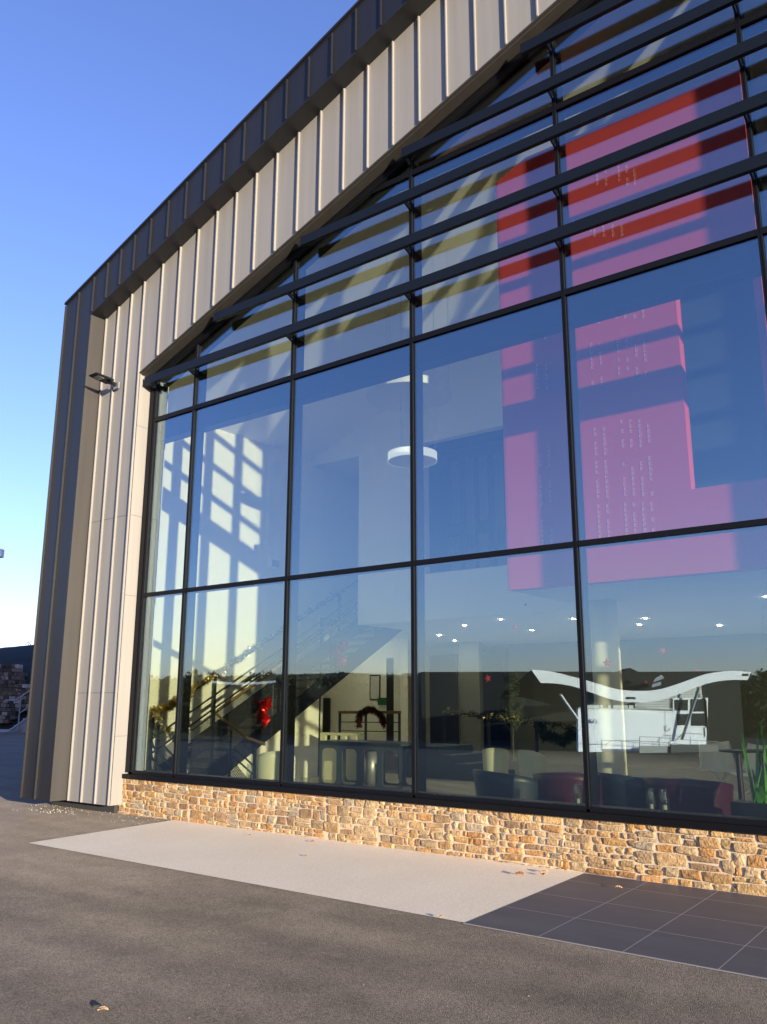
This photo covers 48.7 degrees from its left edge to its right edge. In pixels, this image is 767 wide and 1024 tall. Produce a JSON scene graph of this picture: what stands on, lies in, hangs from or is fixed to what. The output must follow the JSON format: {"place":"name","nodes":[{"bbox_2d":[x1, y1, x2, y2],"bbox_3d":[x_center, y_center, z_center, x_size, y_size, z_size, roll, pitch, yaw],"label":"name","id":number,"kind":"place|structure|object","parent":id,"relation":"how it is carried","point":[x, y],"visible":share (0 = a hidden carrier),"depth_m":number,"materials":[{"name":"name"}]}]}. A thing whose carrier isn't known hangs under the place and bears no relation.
{"place":"outdoors","nodes":[
{"label":"outdoors","id":0,"kind":"place"},
{"bbox_2d":[0,645,33,728],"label":"embankment","id":1,"kind":"structure","parent":0,"point":[21,655],"depth_m":49.87,"materials":[{"name":"green plant"}]},
{"bbox_2d":[0,664,29,722],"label":"rubble retaining wall","id":2,"kind":"structure","parent":1,"relation":"on","point":[14,685],"depth_m":46.74,"materials":[{"name":"stone"}]},
{"bbox_2d":[0,0,357,647],"label":"sky","id":3,"kind":"structure","parent":0,"point":[107,107],"materials":[{"name":"blue"}]},
{"bbox_2d":[30,820,583,921],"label":"pale paving","id":4,"kind":"structure","parent":0,"point":[458,888],"depth_m":8.11,"materials":[{"name":"concrete"}]},
{"bbox_2d":[0,732,766,1023],"bbox_3d":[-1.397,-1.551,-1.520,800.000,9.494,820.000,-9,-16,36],"label":"ground","id":5,"kind":"structure","parent":0,"point":[75,948],"depth_m":5.30,"materials":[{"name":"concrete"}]},
{"bbox_2d":[0,549,4,557],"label":"street lamp","id":6,"kind":"object","parent":5,"relation":"on","point":[2,553],"visible":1,"depth_m":29.96,"materials":[{"name":"white metal"}]},
{"bbox_2d":[4,690,29,731],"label":"galvanised handrail","id":7,"kind":"object","parent":5,"relation":"on","point":[18,724],"visible":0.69,"depth_m":43.67,"materials":[{"name":"metal"}]},
{"bbox_2d":[9,718,26,732],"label":"outdoor steps","id":8,"kind":"structure","parent":5,"relation":"on","point":[22,727],"depth_m":44.05,"materials":[{"name":"concrete"}]},
{"bbox_2d":[98,1006,107,1009],"bbox_3d":[-1.488,2.631,4.484,0.044,0.016,0.044,-9,-16,36],"label":"fallen leaf","id":9,"kind":"object","parent":5,"relation":"on","point":[103,1007],"visible":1,"depth_m":4.49,"materials":[{"name":"beige plant"}]},
{"bbox_2d":[6,804,743,1008],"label":"loose gravel","id":10,"kind":"structure","parent":5,"relation":"on","point":[114,821],"depth_m":11.99,"materials":[{"name":"grey gravel"}]},
{"bbox_2d":[20,0,766,834],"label":"glass fronted building","id":11,"kind":"structure","parent":5,"relation":"on","point":[166,534],"depth_m":12.74,"materials":[{"name":"black metal"}]},
{"bbox_2d":[89,372,119,389],"bbox_3d":[-4.378,-2.045,13.271,0.240,0.145,0.407,-9,-16,36],"label":"wall floodlight","id":12,"kind":"object","parent":11,"relation":"attached to","point":[102,378],"depth_m":13.27,"materials":[{"name":"metal"}]},
{"bbox_2d":[268,557,280,570],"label":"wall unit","id":13,"kind":"structure","parent":11,"relation":"attached to","point":[274,563],"depth_m":17.12,"materials":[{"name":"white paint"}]},
{"bbox_2d":[322,698,330,739],"bbox_3d":[-1.802,5.472,22.451,0.977,1.061,0.080,-9,-16,36],"label":"dark doorway","id":14,"kind":"structure","parent":11,"relation":"in","point":[326,701],"depth_m":22.20,"materials":[{"name":"black plastic"}]},
{"bbox_2d":[370,675,380,699],"bbox_3d":[-0.216,4.454,21.486,0.336,0.629,0.022,-9,-16,36],"label":"framed plan","id":15,"kind":"object","parent":11,"relation":"attached to","point":[375,683],"visible":1,"depth_m":21.47,"materials":[{"name":"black paper"}]},
{"bbox_2d":[378,698,385,704],"bbox_3d":[-0.003,4.748,21.234,0.320,0.180,0.050,-9,-16,36],"label":"exit sign","id":16,"kind":"object","parent":11,"relation":"attached to","point":[381,701],"visible":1,"depth_m":21.23,"materials":[{"name":"green plastic"}]},
{"bbox_2d":[386,658,393,751],"bbox_3d":[0.263,4.770,21.013,0.389,2.268,0.120,-9,-16,36],"label":"dark doorway","id":17,"kind":"structure","parent":11,"relation":"in","point":[389,661],"depth_m":21.06,"materials":[{"name":"black plastic"}]},
{"bbox_2d":[429,654,458,743],"bbox_3d":[1.552,4.874,21.740,0.850,2.390,0.050,-9,-16,36],"label":"dark doorway","id":18,"kind":"structure","parent":11,"relation":"in","point":[443,669],"depth_m":21.74,"materials":[{"name":"black plastic"}]},
{"bbox_2d":[144,151,766,388],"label":"sun louvre","id":19,"kind":"object","parent":11,"relation":"attached to","point":[751,165],"visible":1,"depth_m":9.41,"materials":[{"name":"metal"}]},
{"bbox_2d":[167,0,766,459],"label":"ceiling","id":20,"kind":"structure","parent":11,"relation":"attached to","point":[329,422],"depth_m":13.83,"materials":[{"name":"white paint"}]},
{"bbox_2d":[365,231,450,411],"bbox_3d":[0.378,-2.962,13.173,1.300,2.494,1.300,-9,-16,36],"label":"pendant lamp","id":21,"kind":"object","parent":20,"relation":"hanging from","point":[385,395],"visible":0.83,"depth_m":12.78,"materials":[{"name":"metal"}]},
{"bbox_2d":[388,297,436,467],"bbox_3d":[0.444,-2.438,13.260,0.750,3.427,0.750,-9,-16,36],"label":"pendant lamp","id":22,"kind":"object","parent":20,"relation":"hanging from","point":[399,456],"visible":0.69,"depth_m":12.77,"materials":[{"name":"metal"}]},
{"bbox_2d":[459,659,484,747],"bbox_3d":[2.389,5.182,23.001,0.735,2.330,0.050,-9,-16,36],"label":"dark doorway","id":23,"kind":"structure","parent":11,"relation":"in","point":[482,659],"depth_m":22.82,"materials":[{"name":"black plastic"}]},
{"bbox_2d":[213,90,766,322],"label":"sun louvre","id":24,"kind":"object","parent":11,"relation":"attached to","point":[745,107],"visible":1,"depth_m":9.33,"materials":[{"name":"metal"}]},
{"bbox_2d":[300,31,766,247],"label":"sun louvre","id":25,"kind":"object","parent":11,"relation":"attached to","point":[747,47],"visible":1,"depth_m":9.21,"materials":[{"name":"metal"}]},
{"bbox_2d":[401,0,742,166],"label":"sun louvre","id":26,"kind":"object","parent":11,"relation":"attached to","point":[655,34],"visible":1,"depth_m":9.20,"materials":[{"name":"metal"}]},
{"bbox_2d":[520,0,632,56],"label":"sun louvre","id":27,"kind":"object","parent":11,"relation":"attached to","point":[583,18],"visible":1,"depth_m":9.34,"materials":[{"name":"metal"}]},
{"bbox_2d":[572,785,582,803],"bbox_3d":[1.892,2.758,8.262,0.090,0.198,0.090,-9,-16,36],"label":"glass lantern","id":28,"kind":"object","parent":11,"relation":"on","point":[577,800],"visible":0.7,"depth_m":8.24,"materials":[{"name":"glass"}]},
{"bbox_2d":[603,658,610,666],"bbox_3d":[2.185,1.474,8.286,0.095,0.093,0.012,-9,-16,36],"label":"paper star","id":29,"kind":"object","parent":11,"relation":"attached to","point":[606,662],"visible":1,"depth_m":8.28,"materials":[{"name":"paper"}]},
{"bbox_2d":[496,67,766,615],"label":"pink partition","id":30,"kind":"object","parent":11,"relation":"attached to","point":[672,397],"visible":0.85,"depth_m":10.37,"materials":[{"name":"paint"}]},
{"bbox_2d":[646,789,656,808],"bbox_3d":[2.472,2.661,7.828,0.090,0.198,0.090,-9,-16,36],"label":"glass lantern","id":31,"kind":"object","parent":11,"relation":"on","point":[651,806],"visible":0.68,"depth_m":7.80,"materials":[{"name":"glass"}]},
{"bbox_2d":[659,790,669,809],"bbox_3d":[2.570,2.645,7.754,0.090,0.198,0.090,-9,-16,36],"label":"glass lantern","id":32,"kind":"object","parent":11,"relation":"on","point":[664,807],"visible":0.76,"depth_m":7.73,"materials":[{"name":"glass"}]},
{"bbox_2d":[117,778,766,896],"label":"stone plinth","id":33,"kind":"structure","parent":5,"relation":"on","point":[718,860],"depth_m":8.39,"materials":[{"name":"beige stone"}]},
{"bbox_2d":[406,743,514,780],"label":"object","id":34,"kind":"structure","parent":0,"point":[446,761],"depth_m":16.95,"materials":[{"name":"stone"}]},
{"bbox_2d":[294,769,751,799],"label":"interior floor","id":35,"kind":"structure","parent":0,"point":[451,786],"depth_m":15.68,"materials":[{"name":"beige tile"}]},
{"bbox_2d":[146,713,188,772],"bbox_3d":[-3.395,3.933,13.749,1.338,1.298,0.060,-9,-16,36],"label":"stair guard","id":36,"kind":"object","parent":35,"relation":"on","point":[155,766],"visible":0.4,"depth_m":14.07,"materials":[{"name":"grey metal"}]},
{"bbox_2d":[149,710,188,750],"bbox_3d":[-3.544,3.609,13.941,1.030,0.727,0.192,-9,-16,36],"label":"tinsel garland","id":37,"kind":"object","parent":36,"relation":"hanging from","point":[161,723],"visible":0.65,"depth_m":14.03,"materials":[{"name":"gold metal"}]},
{"bbox_2d":[150,694,193,712],"bbox_3d":[-3.573,3.232,14.216,0.788,0.362,0.235,-2,-13,8],"label":"tinsel garland","id":38,"kind":"object","parent":36,"relation":"attached to","point":[166,707],"visible":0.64,"depth_m":14.19,"materials":[{"name":"gold metal"}]},
{"bbox_2d":[187,713,265,777],"bbox_3d":[-2.639,3.982,13.978,0.454,1.307,2.380,11,-16,-39],"label":"guard","id":39,"kind":"object","parent":35,"relation":"on","point":[253,764],"visible":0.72,"depth_m":13.49,"materials":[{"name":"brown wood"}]},
{"bbox_2d":[256,751,279,779],"bbox_3d":[-1.598,3.810,12.060,0.428,0.801,0.368,8,-15,-32],"label":"tub chair","id":40,"kind":"object","parent":35,"relation":"on","point":[267,765],"visible":0.35,"depth_m":11.95,"materials":[{"name":"beige plastic"}]},
{"bbox_2d":[146,580,401,775],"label":"steel staircase","id":41,"kind":"structure","parent":35,"relation":"on","point":[209,737],"depth_m":15.49,"materials":[{"name":"grey metal"}]},
{"bbox_2d":[154,586,347,719],"bbox_3d":[-2.369,2.567,16.513,0.228,2.877,5.155,-9,-16,36],"label":"tinsel garland","id":42,"kind":"object","parent":41,"relation":"attached to","point":[238,658],"visible":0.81,"depth_m":16.31,"materials":[{"name":"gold metal"}]},
{"bbox_2d":[253,697,271,726],"bbox_3d":[-2.118,3.476,14.718,0.434,0.516,0.149,-9,-16,36],"label":"foil bow","id":43,"kind":"object","parent":41,"relation":"attached to","point":[263,716],"visible":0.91,"depth_m":14.65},
{"bbox_2d":[327,640,347,668],"bbox_3d":[-0.899,2.781,16.507,0.487,0.578,0.167,-9,-16,36],"label":"foil bow","id":44,"kind":"object","parent":41,"relation":"attached to","point":[341,648],"visible":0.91,"depth_m":16.43,"materials":[{"name":"silver"}]},
{"bbox_2d":[320,732,362,780],"bbox_3d":[-0.712,4.824,16.746,1.048,0.894,0.450,-9,-16,36],"label":"pale cabinet","id":45,"kind":"object","parent":35,"relation":"on","point":[328,763],"visible":0.53,"depth_m":16.63,"materials":[{"name":"beige wood"}]},
{"bbox_2d":[319,739,411,789],"bbox_3d":[-0.228,4.604,15.511,1.911,0.780,0.750,-9,-16,36],"label":"arched table","id":46,"kind":"object","parent":35,"relation":"on","point":[380,748],"visible":0.81,"depth_m":15.38,"materials":[{"name":"stone"}]},
{"bbox_2d":[338,711,401,778],"bbox_3d":[-0.303,4.750,17.379,1.633,1.320,0.060,-9,-16,36],"label":"handrail guard","id":47,"kind":"object","parent":35,"relation":"on","point":[392,764],"visible":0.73,"depth_m":17.05,"materials":[{"name":"black metal"}]},
{"bbox_2d":[354,705,387,729],"bbox_3d":[-0.268,4.216,17.399,0.862,0.505,0.250,-9,-16,36],"label":"tinsel garland","id":48,"kind":"object","parent":47,"relation":"hanging from","point":[381,716],"visible":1,"depth_m":17.42},
{"bbox_2d":[364,750,376,784],"bbox_3d":[-0.233,4.721,15.779,0.270,0.670,0.270,-9,-16,36],"label":"steel bin","id":49,"kind":"object","parent":35,"relation":"on","point":[370,767],"visible":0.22,"depth_m":15.67,"materials":[{"name":"silver metal"}]},
{"bbox_2d":[482,748,508,773],"bbox_3d":[1.727,4.040,13.042,0.408,0.801,0.350,-3,-13,12],"label":"tub chair","id":50,"kind":"object","parent":35,"relation":"on","point":[495,759],"visible":0.57,"depth_m":12.96,"materials":[{"name":"beige plastic"}]},
{"bbox_2d":[473,769,538,799],"bbox_3d":[1.360,3.229,9.348,0.722,0.752,0.828,5,-14,-22],"label":"tub chair","id":51,"kind":"object","parent":35,"relation":"on","point":[494,784],"visible":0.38,"depth_m":9.07,"materials":[{"name":"blue fabric"}]},
{"bbox_2d":[443,710,576,752],"bbox_3d":[2.583,4.806,17.582,0.118,1.313,4.714,7,-15,-29],"label":"table","id":52,"kind":"object","parent":35,"relation":"on","point":[488,735],"visible":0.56,"depth_m":18.17,"materials":[{"name":"black metal"}]},
{"bbox_2d":[443,707,581,731],"bbox_3d":[2.585,4.323,17.709,0.263,0.498,4.741,7,-15,-29],"label":"fir garland","id":53,"kind":"object","parent":52,"relation":"attached to","point":[493,718],"visible":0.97,"depth_m":17.69,"materials":[{"name":"green plant"}]},
{"bbox_2d":[531,717,581,747],"bbox_3d":[3.342,4.230,16.224,0.357,0.622,1.598,7,-15,-29],"label":"fir garland","id":54,"kind":"object","parent":52,"relation":"hanging from","point":[565,738],"visible":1,"depth_m":16.20},
{"bbox_2d":[518,750,546,777],"bbox_3d":[2.181,3.909,12.461,0.368,0.801,0.428,10,-16,-36],"label":"tub chair","id":55,"kind":"object","parent":35,"relation":"on","point":[531,763],"visible":0.54,"depth_m":12.36,"materials":[{"name":"grey fabric"}]},
{"bbox_2d":[544,772,583,772],"bbox_3d":[2.155,3.300,9.492,0.840,0.680,0.840,-9,-16,36],"label":"cafe table","id":56,"kind":"object","parent":35,"relation":"on","point":[563,772],"visible":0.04,"depth_m":9.88,"materials":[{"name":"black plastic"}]},
{"bbox_2d":[533,773,603,804],"bbox_3d":[2.033,3.181,9.132,0.828,0.752,0.722,-4,-13,17],"label":"tub chair","id":57,"kind":"object","parent":35,"relation":"on","point":[557,787],"visible":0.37,"depth_m":8.90,"materials":[{"name":"fabric"}]},
{"bbox_2d":[589,600,626,774],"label":"round column","id":58,"kind":"structure","parent":35,"relation":"on","point":[608,708],"depth_m":11.27,"materials":[{"name":"beige paint"}]},
{"bbox_2d":[598,772,647,808],"bbox_3d":[2.647,3.146,8.969,0.722,0.752,0.828,5,-14,-22],"label":"tub chair","id":59,"kind":"object","parent":35,"relation":"on","point":[623,790],"visible":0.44,"depth_m":8.72,"materials":[{"name":"blue fabric"}]},
{"bbox_2d":[635,776,695,779],"bbox_3d":[2.925,3.175,8.933,0.800,0.680,0.800,-9,-16,36],"label":"cafe table","id":60,"kind":"object","parent":35,"relation":"on","point":[661,777],"visible":0.07,"depth_m":9.23,"materials":[{"name":"black plastic"}]},
{"bbox_2d":[643,778,733,814],"bbox_3d":[3.049,3.033,8.465,0.868,0.752,0.757,-8,-15,32],"label":"tub chair","id":61,"kind":"object","parent":35,"relation":"on","point":[701,796],"visible":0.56,"depth_m":8.20,"materials":[{"name":"fabric"}]},
{"bbox_2d":[698,740,736,800],"bbox_3d":[5.197,4.019,13.113,0.517,0.912,0.613,-2,-13,9],"label":"shell chair","id":62,"kind":"object","parent":35,"relation":"on","point":[713,760],"visible":0.86,"depth_m":13.30,"materials":[{"name":"white plastic"}]},
{"bbox_2d":[719,749,755,799],"bbox_3d":[3.885,3.086,9.187,0.440,0.970,0.440,-9,-16,36],"label":"table","id":63,"kind":"object","parent":35,"relation":"on","point":[740,782],"visible":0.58,"depth_m":9.21,"materials":[{"name":"black metal"}]},
{"bbox_2d":[729,743,766,796],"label":"shell chair","id":64,"kind":"object","parent":35,"relation":"on","point":[752,760],"visible":0.3,"depth_m":12.48,"materials":[{"name":"white plastic"}]},
{"bbox_2d":[730,722,766,817],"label":"potted plant","id":65,"kind":"object","parent":35,"relation":"on","point":[756,806],"visible":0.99,"depth_m":7.51,"materials":[{"name":"green plant"}]},
{"bbox_2d":[742,749,766,786],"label":"bar stool","id":66,"kind":"object","parent":35,"relation":"on","point":[761,762],"visible":0.3,"depth_m":9.25,"materials":[{"name":"black metal"}]},
{"bbox_2d":[385,745,752,790],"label":"raised floor","id":67,"kind":"structure","parent":0,"point":[649,765],"depth_m":16.82,"materials":[{"name":"beige tile"}]},
{"bbox_2d":[462,873,766,978],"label":"tile paving","id":68,"kind":"structure","parent":0,"point":[747,959],"depth_m":6.15,"materials":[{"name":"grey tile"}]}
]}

